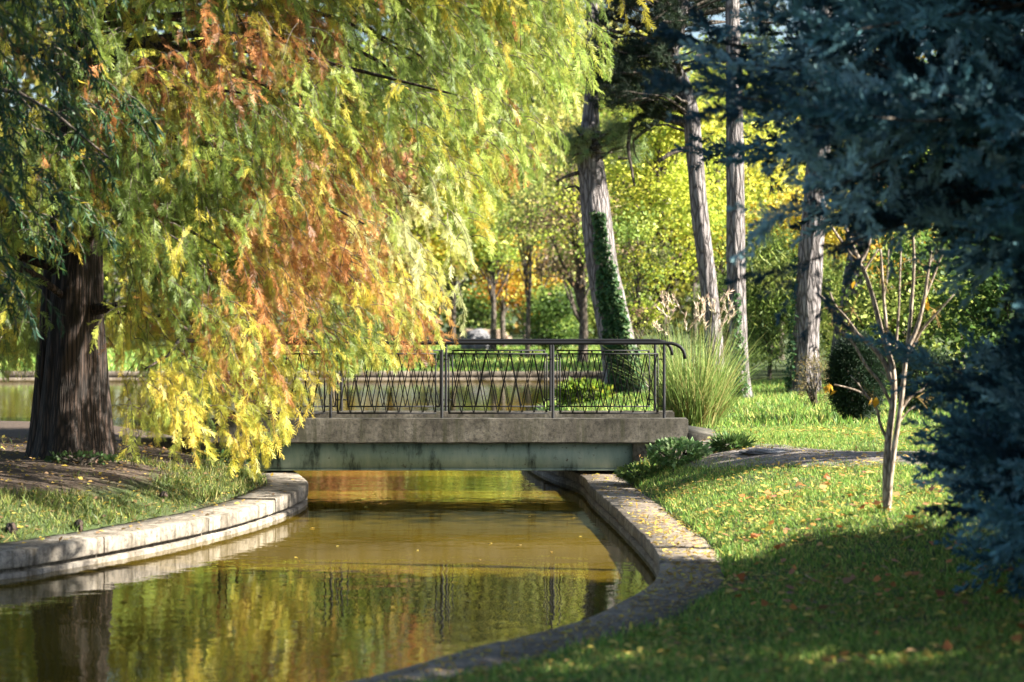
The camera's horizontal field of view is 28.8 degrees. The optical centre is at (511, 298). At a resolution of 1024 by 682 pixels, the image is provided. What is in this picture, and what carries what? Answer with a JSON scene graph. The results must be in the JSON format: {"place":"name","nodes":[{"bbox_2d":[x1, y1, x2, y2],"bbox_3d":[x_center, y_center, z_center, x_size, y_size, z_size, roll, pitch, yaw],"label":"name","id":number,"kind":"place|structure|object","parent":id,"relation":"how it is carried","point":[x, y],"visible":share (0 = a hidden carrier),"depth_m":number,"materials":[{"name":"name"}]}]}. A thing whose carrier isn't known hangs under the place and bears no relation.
{"place":"outdoors","nodes":[
{"label":"outdoors","id":0,"kind":"place"},
{"bbox_2d":[0,379,656,681],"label":"pond water","id":1,"kind":"structure","parent":0,"point":[552,571],"depth_m":19.17,"materials":[{"name":"liquid"}]},
{"bbox_2d":[72,492,586,659],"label":"floating leaves","id":2,"kind":"object","parent":1,"relation":"on","point":[333,574],"visible":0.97,"depth_m":19.06,"materials":[{"name":"yellow plant"}]},
{"bbox_2d":[0,344,673,370],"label":"grass","id":3,"kind":"structure","parent":0,"point":[128,364],"depth_m":73.90,"materials":[{"name":"green plant"}]},
{"bbox_2d":[0,310,1023,681],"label":"ground","id":4,"kind":"structure","parent":0,"point":[38,474],"depth_m":21.78,"materials":[{"name":"green plant"}]},
{"bbox_2d":[6,522,17,533],"bbox_3d":[-5.148,2.366,20.490,0.125,0.139,0.120,0,0,-15],"label":"cypress knee","id":5,"kind":"object","parent":4,"relation":"on","point":[11,527],"visible":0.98,"depth_m":20.45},
{"bbox_2d":[0,114,134,337],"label":"broadleaf tree","id":6,"kind":"object","parent":4,"relation":"on","point":[24,289],"depth_m":85.06,"materials":[{"name":"green plant"}]},
{"bbox_2d":[74,519,82,530],"bbox_3d":[-4.619,2.420,21.216,0.097,0.155,0.097,0,0,0],"label":"cypress knee","id":7,"kind":"object","parent":4,"relation":"on","point":[78,522],"visible":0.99,"depth_m":21.18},
{"bbox_2d":[0,0,165,340],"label":"willow tree","id":8,"kind":"object","parent":4,"relation":"on","point":[71,102],"visible":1,"depth_m":18.72,"materials":[{"name":"green plant"}]},
{"bbox_2d":[44,450,125,465],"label":"ivy clump","id":9,"kind":"object","parent":4,"relation":"on","point":[78,453],"visible":0.98,"depth_m":24.70,"materials":[{"name":"green plant"}]},
{"bbox_2d":[0,436,267,541],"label":"bank grass","id":10,"kind":"structure","parent":4,"relation":"on","point":[239,480],"depth_m":22.94,"materials":[{"name":"green plant"}]},
{"bbox_2d":[40,88,264,346],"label":"broadleaf tree","id":11,"kind":"object","parent":4,"relation":"on","point":[116,274],"visible":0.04,"depth_m":87.61,"materials":[{"name":"green plant"}]},
{"bbox_2d":[0,471,307,578],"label":"pond kerb","id":12,"kind":"structure","parent":4,"relation":"on","point":[35,556],"depth_m":21.65,"materials":[{"name":"concrete"}]},
{"bbox_2d":[27,15,292,337],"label":"broadleaf tree","id":13,"kind":"object","parent":4,"relation":"on","point":[185,56],"visible":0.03,"depth_m":111.15,"materials":[{"name":"green plant"}]},
{"bbox_2d":[159,491,167,498],"bbox_3d":[-4.106,2.315,23.478,0.107,0.099,0.096,0,0,0],"label":"cypress knee","id":14,"kind":"object","parent":4,"relation":"on","point":[162,494],"visible":0.96,"depth_m":23.45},
{"bbox_2d":[192,448,258,465],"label":"ivy clump","id":15,"kind":"object","parent":4,"relation":"on","point":[229,452],"visible":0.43,"depth_m":27.52,"materials":[{"name":"green plant"}]},
{"bbox_2d":[135,87,327,337],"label":"broadleaf tree","id":16,"kind":"object","parent":4,"relation":"on","point":[231,248],"visible":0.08,"depth_m":88.83,"materials":[{"name":"green plant"}]},
{"bbox_2d":[0,371,648,378],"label":"pond kerb","id":17,"kind":"structure","parent":4,"relation":"on","point":[474,375],"depth_m":68.00,"materials":[{"name":"concrete"}]},
{"bbox_2d":[0,0,656,481],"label":"bald cypress","id":18,"kind":"object","parent":4,"relation":"on","point":[72,406],"visible":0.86,"depth_m":23.48,"materials":[{"name":"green plant"}]},
{"bbox_2d":[216,31,465,332],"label":"broadleaf tree","id":19,"kind":"object","parent":4,"relation":"on","point":[327,84],"visible":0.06,"depth_m":110.58,"materials":[{"name":"green plant"}]},
{"bbox_2d":[270,144,427,338],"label":"maple tree","id":20,"kind":"object","parent":4,"relation":"on","point":[365,226],"visible":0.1,"depth_m":87.56,"materials":[{"name":"brown plant"}]},
{"bbox_2d":[346,139,445,338],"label":"maple tree","id":21,"kind":"object","parent":4,"relation":"on","point":[402,177],"visible":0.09,"depth_m":92.15,"materials":[{"name":"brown plant"}]},
{"bbox_2d":[141,339,722,470],"bbox_3d":[-1.075,1.815,29.125,8.450,2.430,2.061,0,0,0],"label":"footbridge","id":22,"kind":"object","parent":4,"relation":"on","point":[551,439],"visible":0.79,"depth_m":28.23,"materials":[{"name":"concrete"}]},
{"bbox_2d":[381,124,518,345],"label":"broadleaf tree","id":23,"kind":"object","parent":4,"relation":"on","point":[438,252],"visible":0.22,"depth_m":91.29,"materials":[{"name":"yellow plant"}]},
{"bbox_2d":[461,328,489,349],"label":"boulder","id":24,"kind":"object","parent":4,"relation":"on","point":[480,333],"visible":0.52,"depth_m":85.47,"materials":[{"name":"grey stone"}]},
{"bbox_2d":[443,274,520,337],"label":"leafy shrub","id":25,"kind":"object","parent":4,"relation":"on","point":[473,303],"visible":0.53,"depth_m":103.59,"materials":[{"name":"green plant"}]},
{"bbox_2d":[362,2,604,323],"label":"broadleaf tree","id":26,"kind":"object","parent":4,"relation":"on","point":[480,275],"visible":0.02,"depth_m":111.47,"materials":[{"name":"green plant"}]},
{"bbox_2d":[458,328,511,338],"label":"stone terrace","id":27,"kind":"structure","parent":4,"relation":"on","point":[498,333],"depth_m":100.22,"materials":[{"name":"stone"}]},
{"bbox_2d":[441,198,539,349],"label":"slender tree","id":28,"kind":"object","parent":4,"relation":"on","point":[482,251],"visible":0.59,"depth_m":83.84,"materials":[{"name":"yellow plant"}]},
{"bbox_2d":[0,0,1006,335],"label":"woods","id":29,"kind":"object","parent":4,"relation":"on","point":[376,326],"visible":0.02,"depth_m":126.08,"materials":[{"name":"green plant"}]},
{"bbox_2d":[449,216,557,346],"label":"slender tree","id":30,"kind":"object","parent":4,"relation":"on","point":[504,292],"visible":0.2,"depth_m":88.84,"materials":[{"name":"yellow plant"}]},
{"bbox_2d":[0,426,1023,681],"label":"fallen leaves","id":31,"kind":"object","parent":4,"relation":"on","point":[740,578],"visible":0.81,"depth_m":16.54,"materials":[{"name":"orange plant"}]},
{"bbox_2d":[480,178,568,358],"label":"slender tree","id":32,"kind":"object","parent":4,"relation":"on","point":[529,248],"visible":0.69,"depth_m":75.93,"materials":[{"name":"green plant"}]},
{"bbox_2d":[475,256,575,338],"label":"maple tree","id":33,"kind":"object","parent":4,"relation":"on","point":[516,302],"visible":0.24,"depth_m":96.53,"materials":[{"name":"brown plant"}]},
{"bbox_2d":[422,0,640,338],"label":"broadleaf tree","id":34,"kind":"object","parent":4,"relation":"on","point":[560,105],"visible":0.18,"depth_m":103.55,"materials":[{"name":"yellow plant"}]},
{"bbox_2d":[349,471,724,681],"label":"pond kerb","id":35,"kind":"structure","parent":4,"relation":"on","point":[621,520],"depth_m":17.62,"materials":[{"name":"concrete"}]},
{"bbox_2d":[500,204,581,325],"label":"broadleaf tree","id":36,"kind":"object","parent":4,"relation":"on","point":[543,260],"visible":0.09,"depth_m":91.85,"materials":[{"name":"green plant"}]},
{"bbox_2d":[505,275,593,351],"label":"leafy shrub","id":37,"kind":"object","parent":4,"relation":"on","point":[554,311],"visible":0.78,"depth_m":83.41,"materials":[{"name":"green plant"}]},
{"bbox_2d":[501,117,631,362],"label":"broadleaf tree","id":38,"kind":"object","parent":4,"relation":"on","point":[578,261],"visible":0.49,"depth_m":72.42,"materials":[{"name":"green plant"}]},
{"bbox_2d":[554,376,615,405],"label":"weed clump","id":39,"kind":"object","parent":4,"relation":"on","point":[581,384],"visible":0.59,"depth_m":41.93,"materials":[{"name":"green plant"}]},
{"bbox_2d":[535,279,641,345],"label":"leafy shrub","id":40,"kind":"object","parent":4,"relation":"on","point":[591,315],"visible":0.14,"depth_m":89.72,"materials":[{"name":"green plant"}]},
{"bbox_2d":[535,0,654,394],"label":"pine tree","id":41,"kind":"object","parent":4,"relation":"on","point":[587,143],"visible":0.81,"depth_m":42.73,"materials":[{"name":"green plant"}]},
{"bbox_2d":[589,210,646,394],"bbox_3d":[2.316,0.202,42.602,1.390,4.209,0.448,0,0,0],"label":"ivy vine","id":42,"kind":"object","parent":41,"relation":"attached to","point":[620,325],"visible":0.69,"depth_m":42.57,"materials":[{"name":"green plant"}]},
{"bbox_2d":[500,2,715,270],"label":"broadleaf tree","id":43,"kind":"object","parent":4,"relation":"on","point":[628,184],"visible":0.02,"depth_m":109.32,"materials":[{"name":"green plant"}]},
{"bbox_2d":[613,462,662,482],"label":"ivy clump","id":44,"kind":"object","parent":4,"relation":"on","point":[626,474],"visible":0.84,"depth_m":26.50,"materials":[{"name":"green plant"}]},
{"bbox_2d":[584,199,694,356],"bbox_3d":[3.421,-0.211,52.121,2.860,4.869,2.685,0,0,-16],"label":"twiggy shrub","id":45,"kind":"object","parent":4,"relation":"on","point":[636,315],"visible":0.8,"depth_m":51.90,"materials":[{"name":"green plant"}]},
{"bbox_2d":[559,75,782,372],"bbox_3d":[4.462,-2.343,56.072,6.271,9.191,6.344,0,0,0],"label":"broadleaf tree","id":46,"kind":"object","parent":4,"relation":"on","point":[664,174],"visible":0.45,"depth_m":55.37,"materials":[{"name":"green plant"}]},
{"bbox_2d":[645,436,715,467],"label":"ivy clump","id":47,"kind":"object","parent":4,"relation":"on","point":[664,449],"visible":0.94,"depth_m":26.45,"materials":[{"name":"green plant"}]},
{"bbox_2d":[572,0,796,375],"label":"pine tree","id":48,"kind":"object","parent":4,"relation":"on","point":[626,78],"visible":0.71,"depth_m":41.82,"materials":[{"name":"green plant"}]},
{"bbox_2d":[609,57,764,336],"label":"broadleaf tree","id":49,"kind":"object","parent":4,"relation":"on","point":[693,284],"visible":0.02,"depth_m":115.85,"materials":[{"name":"green plant"}]},
{"bbox_2d":[389,422,1023,681],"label":"lawn grass","id":50,"kind":"structure","parent":4,"relation":"on","point":[812,644],"depth_m":16.00,"materials":[{"name":"green plant"}]},
{"bbox_2d":[613,34,805,363],"bbox_3d":[6.071,-3.049,59.731,6.864,10.862,6.744,0,0,-14],"label":"broadleaf tree","id":51,"kind":"object","parent":4,"relation":"on","point":[757,190],"visible":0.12,"depth_m":59.33,"materials":[{"name":"yellow plant"}]},
{"bbox_2d":[671,272,784,376],"bbox_3d":[5.561,0.637,48.810,3.420,2.926,3.157,0,0,0],"label":"leafy shrub","id":52,"kind":"object","parent":4,"relation":"on","point":[719,286],"visible":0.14,"depth_m":48.78,"materials":[{"name":"green plant"}]},
{"bbox_2d":[700,429,758,451],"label":"grass tuft","id":53,"kind":"object","parent":4,"relation":"on","point":[740,441],"visible":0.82,"depth_m":26.77,"materials":[{"name":"green plant"}]},
{"bbox_2d":[725,0,752,397],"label":"pine tree","id":54,"kind":"object","parent":4,"relation":"on","point":[735,224],"visible":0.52,"depth_m":38.86,"materials":[{"name":"grey plant"}]},
{"bbox_2d":[732,291,749,399],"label":"ivy vine","id":55,"kind":"object","parent":54,"relation":"attached to","point":[738,318],"visible":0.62,"depth_m":38.73,"materials":[{"name":"green plant"}]},
{"bbox_2d":[684,25,804,359],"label":"broadleaf tree","id":56,"kind":"object","parent":4,"relation":"on","point":[782,41],"visible":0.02,"depth_m":75.41,"materials":[{"name":"green plant"}]},
{"bbox_2d":[682,213,844,380],"bbox_3d":[6.084,-0.066,45.936,3.444,4.288,3.493,0,0,27],"label":"leafy shrub","id":57,"kind":"object","parent":4,"relation":"on","point":[768,309],"visible":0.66,"depth_m":45.75,"materials":[{"name":"green plant"}]},
{"bbox_2d":[712,168,894,309],"bbox_3d":[8.412,-0.824,56.881,5.249,5.814,5.408,0,0,-35],"label":"maple tree","id":58,"kind":"object","parent":4,"relation":"on","point":[830,235],"visible":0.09,"depth_m":56.38,"materials":[{"name":"yellow plant"}]},
{"bbox_2d":[787,6,831,393],"bbox_3d":[6.409,-4.404,39.863,2.731,13.031,2.214,0,0,22],"label":"pine tree","id":59,"kind":"object","parent":4,"relation":"on","point":[807,300],"visible":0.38,"depth_m":39.78,"materials":[{"name":"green plant"}]},
{"bbox_2d":[782,256,798,392],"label":"ivy vine","id":60,"kind":"object","parent":59,"relation":"attached to","point":[791,341],"visible":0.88,"depth_m":39.86,"materials":[{"name":"green plant"}]},
{"bbox_2d":[792,349,829,406],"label":"shrub","id":61,"kind":"object","parent":4,"relation":"on","point":[812,393],"visible":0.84,"depth_m":34.96,"materials":[{"name":"brown plant"}]},
{"bbox_2d":[637,0,1023,599],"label":"blue juniper","id":62,"kind":"object","parent":4,"relation":"on","point":[888,98],"visible":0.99,"depth_m":14.18,"materials":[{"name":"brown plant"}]},
{"bbox_2d":[783,232,879,369],"bbox_3d":[8.080,0.200,50.051,2.850,3.749,3.333,0,0,-26],"label":"leafy shrub","id":63,"kind":"object","parent":4,"relation":"on","point":[835,278],"visible":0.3,"depth_m":49.64,"materials":[{"name":"green plant"}]},
{"bbox_2d":[826,163,879,378],"bbox_3d":[8.860,-4.476,46.663,2.325,13.755,3.150,0,0,-32],"label":"pine tree","id":64,"kind":"object","parent":4,"relation":"on","point":[836,329],"visible":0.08,"depth_m":46.81,"materials":[{"name":"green plant"}]},
{"bbox_2d":[821,327,890,421],"bbox_3d":[5.361,1.208,30.996,1.105,1.638,1.188,0,0,0],"label":"yew bush","id":65,"kind":"object","parent":4,"relation":"on","point":[845,363],"visible":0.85,"depth_m":30.74,"materials":[{"name":"green plant"}]},
{"bbox_2d":[722,52,1004,368],"bbox_3d":[11.770,-2.685,52.349,8.743,9.513,8.985,0,0,-38],"label":"broadleaf tree","id":66,"kind":"object","parent":4,"relation":"on","point":[882,238],"depth_m":51.94,"materials":[{"name":"green plant"}]},
{"bbox_2d":[777,51,954,339],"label":"broadleaf tree","id":67,"kind":"object","parent":4,"relation":"on","point":[801,176],"depth_m":68.07,"materials":[{"name":"green plant"}]},
{"bbox_2d":[827,191,934,337],"bbox_3d":[11.112,-1.010,60.334,5.516,6.487,4.810,0,0,0],"label":"maple tree","id":68,"kind":"object","parent":4,"relation":"on","point":[877,271],"visible":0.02,"depth_m":59.90,"materials":[{"name":"green plant"}]},
{"bbox_2d":[821,225,953,512],"bbox_3d":[3.648,0.622,19.450,1.284,3.024,0.319,0,0,0],"label":"bare sapling","id":69,"kind":"object","parent":4,"relation":"on","point":[890,451],"visible":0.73,"depth_m":19.48,"materials":[{"name":"brown plant"}]},
{"bbox_2d":[819,225,999,381],"bbox_3d":[8.815,0.030,44.170,4.850,4.073,4.358,0,0,0],"label":"leafy shrub","id":70,"kind":"object","parent":4,"relation":"on","point":[891,300],"visible":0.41,"depth_m":43.70,"materials":[{"name":"green plant"}]},
{"bbox_2d":[888,345,963,412],"bbox_3d":[6.861,1.401,33.008,1.325,1.281,1.170,0,0,0],"label":"yew bush","id":71,"kind":"object","parent":4,"relation":"on","point":[914,401],"visible":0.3,"depth_m":32.81,"materials":[{"name":"green plant"}]},
{"bbox_2d":[848,25,1022,321],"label":"broadleaf tree","id":72,"kind":"object","parent":4,"relation":"on","point":[858,277],"depth_m":46.53,"materials":[{"name":"green plant"}]},
{"bbox_2d":[890,233,1023,373],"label":"leafy shrub","id":73,"kind":"object","parent":4,"relation":"on","point":[987,289],"visible":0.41,"depth_m":40.02,"materials":[{"name":"green plant"}]},
{"bbox_2d":[3,0,1022,309],"label":"sky","id":74,"kind":"structure","parent":0,"point":[695,34],"materials":[{"name":"white"}]},
{"bbox_2d":[603,287,777,427],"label":"reed grass","id":75,"kind":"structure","parent":0,"point":[703,401],"depth_m":30.58,"materials":[{"name":"green plant"}]},
{"bbox_2d":[537,377,981,428],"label":"lawn grass","id":76,"kind":"structure","parent":0,"point":[800,413],"depth_m":34.49,"materials":[{"name":"green plant"}]},
{"bbox_2d":[674,440,933,467],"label":"dirt path","id":77,"kind":"structure","parent":0,"point":[797,454],"depth_m":25.26,"materials":[{"name":"grey gravel"}]},
{"bbox_2d":[739,448,786,454],"bbox_3d":[3.346,2.005,26.103,0.628,0.098,0.545,0,0,-30],"label":"stone","id":78,"kind":"object","parent":77,"relation":"on","point":[757,451],"visible":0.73,"depth_m":25.95,"materials":[{"name":"grey stone"}]}
]}

